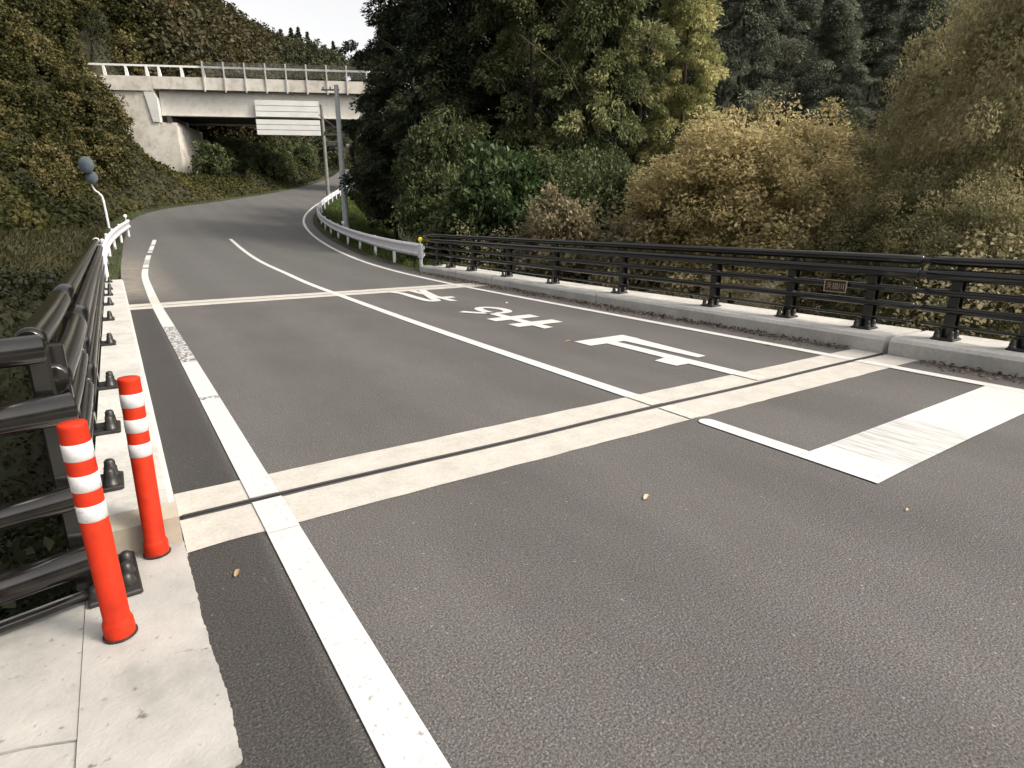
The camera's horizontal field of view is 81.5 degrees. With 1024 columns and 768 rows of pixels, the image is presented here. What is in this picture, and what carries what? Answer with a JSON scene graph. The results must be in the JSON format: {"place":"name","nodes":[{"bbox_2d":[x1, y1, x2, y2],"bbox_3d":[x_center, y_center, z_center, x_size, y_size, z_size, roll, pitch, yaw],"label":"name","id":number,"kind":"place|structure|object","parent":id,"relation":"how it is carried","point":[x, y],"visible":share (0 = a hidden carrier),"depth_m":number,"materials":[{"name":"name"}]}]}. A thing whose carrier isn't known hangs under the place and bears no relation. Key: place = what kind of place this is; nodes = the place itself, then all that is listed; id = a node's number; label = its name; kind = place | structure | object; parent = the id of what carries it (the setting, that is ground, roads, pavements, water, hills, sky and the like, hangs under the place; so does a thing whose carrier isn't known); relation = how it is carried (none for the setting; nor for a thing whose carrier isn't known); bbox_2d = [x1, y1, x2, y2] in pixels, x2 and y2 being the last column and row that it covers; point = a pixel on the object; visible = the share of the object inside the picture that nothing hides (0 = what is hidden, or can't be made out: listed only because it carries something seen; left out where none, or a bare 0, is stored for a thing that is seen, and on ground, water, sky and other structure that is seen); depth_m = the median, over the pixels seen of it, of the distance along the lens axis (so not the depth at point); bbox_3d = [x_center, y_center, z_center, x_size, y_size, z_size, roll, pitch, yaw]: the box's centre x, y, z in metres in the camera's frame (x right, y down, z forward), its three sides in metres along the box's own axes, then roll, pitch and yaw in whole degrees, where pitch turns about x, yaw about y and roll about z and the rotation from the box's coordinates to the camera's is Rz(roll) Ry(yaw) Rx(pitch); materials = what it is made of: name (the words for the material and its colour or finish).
{"place":"outdoors","nodes":[
{"label":"outdoors","id":0,"kind":"place"},
{"bbox_2d":[0,541,242,767],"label":"pavement apron","id":1,"kind":"object","parent":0,"point":[76,691],"visible":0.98,"depth_m":2.09,"materials":[{"name":"concrete"}]},
{"bbox_2d":[0,334,143,633],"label":"corner railing","id":2,"kind":"object","parent":1,"relation":"on","point":[47,408],"visible":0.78,"depth_m":2.35,"materials":[{"name":"metal"}]},
{"bbox_2d":[56,418,137,644],"bbox_3d":[-1.554,0.565,2.228,0.120,0.898,0.120,13,21,38],"label":"delineator post","id":3,"kind":"object","parent":1,"relation":"on","point":[119,625],"visible":1,"depth_m":2.19,"materials":[{"name":"orange plastic"}]},
{"bbox_2d":[117,375,170,558],"bbox_3d":[-1.747,0.403,2.815,0.120,0.898,0.120,-1,15,-6],"label":"delineator post","id":4,"kind":"object","parent":1,"relation":"on","point":[140,451],"visible":1,"depth_m":2.78,"materials":[{"name":"plastic"}]},
{"bbox_2d":[222,0,536,80],"label":"sky","id":5,"kind":"structure","parent":0,"point":[338,21],"materials":[{"name":"white"}]},
{"bbox_2d":[0,0,1022,620],"bbox_3d":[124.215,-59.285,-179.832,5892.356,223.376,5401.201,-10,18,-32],"label":"ground","id":6,"kind":"structure","parent":0,"point":[6,380],"depth_m":29.71,"materials":[{"name":"green plant"}]},
{"bbox_2d":[0,154,53,233],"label":"bank vines","id":7,"kind":"object","parent":6,"relation":"on","point":[4,210],"visible":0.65,"depth_m":24.30,"materials":[{"name":"green plant"}]},
{"bbox_2d":[0,261,101,619],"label":"valley weeds","id":8,"kind":"object","parent":6,"relation":"on","point":[24,555],"visible":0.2,"depth_m":11.36,"materials":[{"name":"green plant"}]},
{"bbox_2d":[0,184,110,449],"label":"bank grass","id":9,"kind":"structure","parent":6,"relation":"on","point":[10,253],"depth_m":19.93,"materials":[{"name":"green plant"}]},
{"bbox_2d":[78,156,109,227],"bbox_3d":[-22.758,-10.300,32.347,0.967,3.925,0.478,-10,18,-32],"label":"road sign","id":10,"kind":"object","parent":6,"relation":"on","point":[85,164],"visible":0.98,"depth_m":32.07,"materials":[{"name":"grey metal"}]},
{"bbox_2d":[99,219,130,279],"bbox_3d":[-14.874,-5.094,22.275,0.581,2.111,18.495,-9,18,-29],"label":"guardrail","id":11,"kind":"object","parent":6,"relation":"on","point":[112,235],"visible":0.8,"depth_m":22.60,"materials":[{"name":"white metal"}]},
{"bbox_2d":[0,0,236,195],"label":"hillside greenery","id":12,"kind":"object","parent":6,"relation":"on","point":[10,57],"visible":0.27,"depth_m":44.32,"materials":[{"name":"green plant"}]},
{"bbox_2d":[0,0,236,204],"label":"hillside scrub","id":13,"kind":"object","parent":6,"relation":"on","point":[53,151],"visible":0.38,"depth_m":42.90,"materials":[{"name":"green plant"}]},
{"bbox_2d":[0,0,323,234],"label":"hillside vines","id":14,"kind":"object","parent":6,"relation":"on","point":[222,183],"visible":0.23,"depth_m":43.68,"materials":[{"name":"green plant"}]},
{"bbox_2d":[35,180,316,288],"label":"roadside grass","id":15,"kind":"structure","parent":6,"relation":"on","point":[117,238],"depth_m":37.32,"materials":[{"name":"green plant"}]},
{"bbox_2d":[101,0,317,167],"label":"woodland","id":16,"kind":"object","parent":6,"relation":"on","point":[240,39],"visible":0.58,"depth_m":73.92,"materials":[{"name":"green plant"}]},
{"bbox_2d":[188,134,323,179],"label":"roadside shrubs","id":17,"kind":"object","parent":6,"relation":"on","point":[269,159],"visible":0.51,"depth_m":69.10,"materials":[{"name":"green plant"}]},
{"bbox_2d":[288,27,294,37],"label":"ridge conifer","id":18,"kind":"object","parent":6,"relation":"on","point":[291,34],"visible":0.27,"depth_m":142.05,"materials":[{"name":"green plant"}]},
{"bbox_2d":[294,26,301,37],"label":"ridge conifer","id":19,"kind":"object","parent":6,"relation":"on","point":[297,32],"visible":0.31,"depth_m":145.89,"materials":[{"name":"green plant"}]},
{"bbox_2d":[304,31,310,41],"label":"ridge conifer","id":20,"kind":"object","parent":6,"relation":"on","point":[307,34],"visible":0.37,"depth_m":151.71,"materials":[{"name":"green plant"}]},
{"bbox_2d":[320,105,329,195],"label":"utility pole","id":21,"kind":"object","parent":6,"relation":"on","point":[325,156],"visible":0.71,"depth_m":59.25,"materials":[{"name":"grey metal"}]},
{"bbox_2d":[252,18,408,176],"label":"evergreen wood","id":22,"kind":"object","parent":6,"relation":"on","point":[313,54],"visible":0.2,"depth_m":134.88,"materials":[{"name":"green plant"}]},
{"bbox_2d":[331,41,334,50],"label":"ridge conifer","id":23,"kind":"object","parent":6,"relation":"on","point":[332,45],"visible":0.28,"depth_m":171.16,"materials":[{"name":"green plant"}]},
{"bbox_2d":[319,85,349,227],"bbox_3d":[-10.171,-12.608,34.582,1.685,8.749,0.373,0,15,1],"label":"utility pole","id":24,"kind":"object","parent":6,"relation":"on","point":[339,144],"visible":0.97,"depth_m":34.16,"materials":[{"name":"concrete"}]},
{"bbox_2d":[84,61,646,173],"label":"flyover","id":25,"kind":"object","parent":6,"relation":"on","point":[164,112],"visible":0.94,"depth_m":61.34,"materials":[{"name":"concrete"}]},
{"bbox_2d":[254,100,320,135],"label":"overhead road sign","id":26,"kind":"object","parent":25,"relation":"attached to","point":[286,109],"visible":0.99,"depth_m":62.01,"materials":[{"name":"white metal"}]},
{"bbox_2d":[316,186,424,266],"bbox_3d":[-12.402,-12.853,43.191,3.503,5.947,54.118,-5,16,-16],"label":"guardrail","id":27,"kind":"object","parent":6,"relation":"on","point":[404,247],"visible":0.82,"depth_m":24.68,"materials":[{"name":"white metal"}]},
{"bbox_2d":[351,148,403,236],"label":"green bush","id":28,"kind":"object","parent":6,"relation":"on","point":[386,169],"visible":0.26,"depth_m":35.42,"materials":[{"name":"green plant"}]},
{"bbox_2d":[336,22,427,239],"bbox_3d":[-8.009,-16.405,39.617,8.178,14.395,6.234,10,19,33],"label":"conifer tree","id":29,"kind":"object","parent":6,"relation":"on","point":[385,50],"visible":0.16,"depth_m":37.64,"materials":[{"name":"green plant"}]},
{"bbox_2d":[338,0,496,239],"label":"conifer tree","id":30,"kind":"object","parent":6,"relation":"on","point":[375,121],"visible":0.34,"depth_m":31.37,"materials":[{"name":"green plant"}]},
{"bbox_2d":[317,191,520,274],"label":"verge grass","id":31,"kind":"structure","parent":6,"relation":"on","point":[361,224],"depth_m":38.32,"materials":[{"name":"green plant"}]},
{"bbox_2d":[374,6,466,223],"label":"conifer tree","id":32,"kind":"object","parent":6,"relation":"on","point":[424,97],"visible":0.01,"depth_m":41.26,"materials":[{"name":"green plant"}]},
{"bbox_2d":[389,106,490,240],"bbox_3d":[-3.003,-7.713,25.424,4.485,7.453,5.264,-2,16,-7],"label":"green bush","id":33,"kind":"object","parent":6,"relation":"on","point":[427,163],"visible":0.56,"depth_m":24.13,"materials":[{"name":"green plant"}]},
{"bbox_2d":[398,170,518,270],"bbox_3d":[-1.621,-5.612,23.102,5.420,5.054,5.738,5,16,16],"label":"green bush","id":34,"kind":"object","parent":6,"relation":"on","point":[439,222],"visible":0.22,"depth_m":21.68,"materials":[{"name":"green plant"}]},
{"bbox_2d":[377,0,541,217],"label":"conifer tree","id":35,"kind":"object","parent":6,"relation":"on","point":[433,68],"visible":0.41,"depth_m":26.74,"materials":[{"name":"green plant"}]},
{"bbox_2d":[425,4,499,129],"bbox_3d":[-2.468,-17.477,39.038,9.619,19.857,10.090,-2,16,-8],"label":"conifer tree","id":36,"kind":"object","parent":6,"relation":"on","point":[467,14],"visible":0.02,"depth_m":36.14,"materials":[{"name":"green plant"}]},
{"bbox_2d":[445,128,554,270],"bbox_3d":[-0.398,-5.920,21.558,4.167,6.078,4.607,-3,16,-9],"label":"green bush","id":37,"kind":"object","parent":6,"relation":"on","point":[498,180],"visible":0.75,"depth_m":20.41,"materials":[{"name":"green plant"}]},
{"bbox_2d":[467,19,562,276],"bbox_3d":[-0.549,-11.590,31.204,7.560,14.723,7.747,3,16,10],"label":"conifer tree","id":38,"kind":"object","parent":6,"relation":"on","point":[493,112],"visible":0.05,"depth_m":29.30,"materials":[{"name":"green plant"}]},
{"bbox_2d":[427,0,608,274],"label":"conifer tree","id":39,"kind":"object","parent":6,"relation":"on","point":[489,77],"visible":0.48,"depth_m":25.04,"materials":[{"name":"green plant"}]},
{"bbox_2d":[505,182,607,280],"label":"tan bush","id":40,"kind":"object","parent":6,"relation":"on","point":[561,219],"visible":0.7,"depth_m":18.15,"materials":[{"name":"beige plant"}]},
{"bbox_2d":[492,0,647,263],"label":"conifer tree","id":41,"kind":"object","parent":6,"relation":"on","point":[555,27],"visible":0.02,"depth_m":30.64,"materials":[{"name":"green plant"}]},
{"bbox_2d":[514,129,631,281],"bbox_3d":[2.363,-6.902,24.294,6.500,6.721,7.629,11,19,35],"label":"green bush","id":42,"kind":"object","parent":6,"relation":"on","point":[548,160],"visible":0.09,"depth_m":22.66,"materials":[{"name":"green plant"}]},
{"bbox_2d":[520,8,647,131],"bbox_3d":[4.160,-17.071,37.764,10.206,20.169,10.809,-13,20,-39],"label":"conifer tree","id":43,"kind":"object","parent":6,"relation":"on","point":[542,41],"visible":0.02,"depth_m":36.00,"materials":[{"name":"green plant"}]},
{"bbox_2d":[546,145,648,271],"bbox_3d":[3.329,-5.422,20.788,4.593,5.698,5.391,-4,16,-15],"label":"green bush","id":44,"kind":"object","parent":6,"relation":"on","point":[607,185],"visible":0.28,"depth_m":19.46,"materials":[{"name":"green plant"}]},
{"bbox_2d":[520,0,680,285],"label":"conifer tree","id":45,"kind":"object","parent":6,"relation":"on","point":[608,15],"visible":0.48,"depth_m":23.20,"materials":[{"name":"green plant"}]},
{"bbox_2d":[535,0,748,192],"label":"conifer tree","id":46,"kind":"object","parent":6,"relation":"on","point":[652,10],"visible":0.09,"depth_m":29.82,"materials":[{"name":"green plant"}]},
{"bbox_2d":[586,194,711,298],"bbox_3d":[3.586,-3.052,15.717,3.360,3.830,3.174,10,18,31],"label":"tan bush","id":47,"kind":"object","parent":6,"relation":"on","point":[622,231],"visible":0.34,"depth_m":15.08,"materials":[{"name":"beige plant"}]},
{"bbox_2d":[600,4,702,209],"bbox_3d":[8.092,-17.411,39.071,10.767,20.272,10.746,8,17,27],"label":"conifer tree","id":48,"kind":"object","parent":6,"relation":"on","point":[645,47],"visible":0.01,"depth_m":36.81,"materials":[{"name":"green plant"}]},
{"bbox_2d":[624,0,733,294],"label":"conifer tree","id":49,"kind":"object","parent":6,"relation":"on","point":[680,105],"visible":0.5,"depth_m":24.79,"materials":[{"name":"green plant"}]},
{"bbox_2d":[397,222,1023,341],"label":"undergrowth","id":50,"kind":"object","parent":6,"relation":"on","point":[980,305],"visible":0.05,"depth_m":8.97,"materials":[{"name":"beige plant"}]},
{"bbox_2d":[611,92,893,307],"bbox_3d":[6.196,-4.143,16.170,7.750,7.103,7.158,-9,18,-31],"label":"golden bush","id":51,"kind":"object","parent":6,"relation":"on","point":[741,161],"visible":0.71,"depth_m":13.97,"materials":[{"name":"yellow plant"}]},
{"bbox_2d":[697,0,827,239],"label":"conifer tree","id":52,"kind":"object","parent":6,"relation":"on","point":[761,23],"visible":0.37,"depth_m":40.79,"materials":[{"name":"green plant"}]},
{"bbox_2d":[724,0,858,200],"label":"conifer tree","id":53,"kind":"object","parent":6,"relation":"on","point":[804,11],"visible":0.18,"depth_m":45.04,"materials":[{"name":"green plant"}]},
{"bbox_2d":[774,0,885,208],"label":"conifer tree","id":54,"kind":"object","parent":6,"relation":"on","point":[838,29],"visible":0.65,"depth_m":39.75,"materials":[{"name":"green plant"}]},
{"bbox_2d":[815,0,914,176],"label":"conifer tree","id":55,"kind":"object","parent":6,"relation":"on","point":[877,29],"visible":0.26,"depth_m":44.31,"materials":[{"name":"green plant"}]},
{"bbox_2d":[772,161,1008,337],"bbox_3d":[8.233,-2.160,12.959,4.196,4.995,4.543,-2,16,-6],"label":"tan bush","id":56,"kind":"object","parent":6,"relation":"on","point":[857,232],"visible":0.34,"depth_m":12.24,"materials":[{"name":"beige plant"}]},
{"bbox_2d":[811,97,978,234],"bbox_3d":[12.757,-5.846,19.737,5.834,7.242,5.786,2,16,7],"label":"autumn tree","id":57,"kind":"object","parent":6,"relation":"on","point":[870,141],"visible":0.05,"depth_m":19.15,"materials":[{"name":"brown plant"}]},
{"bbox_2d":[847,0,957,176],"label":"conifer tree","id":58,"kind":"object","parent":6,"relation":"on","point":[910,23],"visible":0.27,"depth_m":40.02,"materials":[{"name":"green plant"}]},
{"bbox_2d":[848,157,1023,340],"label":"tan bush","id":59,"kind":"object","parent":6,"relation":"on","point":[988,210],"visible":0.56,"depth_m":9.97,"materials":[{"name":"beige plant"}]},
{"bbox_2d":[860,0,1023,213],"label":"autumn tree","id":60,"kind":"object","parent":6,"relation":"on","point":[890,155],"visible":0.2,"depth_m":15.67,"materials":[{"name":"brown plant"}]},
{"bbox_2d":[888,6,1005,289],"bbox_3d":[16.732,-9.066,19.666,7.640,12.753,7.704,13,20,39],"label":"autumn tree","id":61,"kind":"object","parent":6,"relation":"on","point":[947,12],"depth_m":19.87,"materials":[{"name":"brown plant"}]},
{"bbox_2d":[896,0,1023,340],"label":"autumn tree","id":62,"kind":"object","parent":6,"relation":"on","point":[981,122],"visible":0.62,"depth_m":11.82,"materials":[{"name":"brown plant"}]},
{"bbox_3d":[-2.126,-0.666,11.401,9.233,1.520,13.980,-10,18,-32],"label":"road bridge deck","id":63,"kind":"object","parent":6,"relation":"on","visible":0},
{"bbox_2d":[95,279,182,553],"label":"bridge kerb","id":64,"kind":"structure","parent":63,"relation":"on","point":[121,357],"depth_m":3.86,"materials":[{"name":"concrete"}]},
{"bbox_2d":[13,290,124,492],"bbox_3d":[-2.358,0.051,3.230,0.274,0.979,1.749,-10,18,-32],"label":"bridge railing","id":65,"kind":"object","parent":64,"relation":"on","point":[48,321],"visible":0.59,"depth_m":3.11,"materials":[{"name":"metal"}]},
{"bbox_2d":[51,238,120,436],"bbox_3d":[-6.326,-1.562,9.078,0.274,0.979,12.948,-10,18,-32],"label":"bridge railing","id":66,"kind":"object","parent":64,"relation":"on","point":[81,284],"visible":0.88,"depth_m":5.10,"materials":[{"name":"metal"}]},
{"bbox_2d":[420,264,920,353],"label":"bridge kerb","id":67,"kind":"structure","parent":63,"relation":"on","point":[837,331],"depth_m":9.73,"materials":[{"name":"concrete"}]},
{"bbox_2d":[423,233,931,329],"bbox_3d":[1.057,-2.750,13.377,0.397,0.974,14.972,-9,18,-31],"label":"bridge railing","id":68,"kind":"object","parent":67,"relation":"on","point":[873,286],"visible":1,"depth_m":9.72,"materials":[{"name":"metal"}]},
{"bbox_2d":[823,279,847,292],"bbox_3d":[4.433,-1.344,8.140,0.024,0.164,0.310,-10,18,-32],"label":"name plate","id":69,"kind":"object","parent":68,"relation":"attached to","point":[831,285],"visible":1,"depth_m":8.13,"materials":[{"name":"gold metal"}]},
{"bbox_2d":[888,331,1023,376],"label":"bridge kerb","id":70,"kind":"structure","parent":63,"relation":"on","point":[988,355],"depth_m":6.80,"materials":[{"name":"concrete"}]},
{"bbox_2d":[920,256,1023,352],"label":"bridge railing","id":71,"kind":"object","parent":70,"relation":"on","point":[957,293],"visible":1,"depth_m":6.90,"materials":[{"name":"metal"}]},
{"bbox_2d":[121,169,1023,767],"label":"road","id":72,"kind":"structure","parent":0,"point":[427,519],"depth_m":3.27,"materials":[{"name":"grey asphalt"}]},
{"bbox_2d":[414,271,1023,383],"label":"leaf litter","id":73,"kind":"object","parent":72,"relation":"on","point":[828,344],"visible":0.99,"depth_m":9.44,"materials":[{"name":"brown plant"}]}
]}

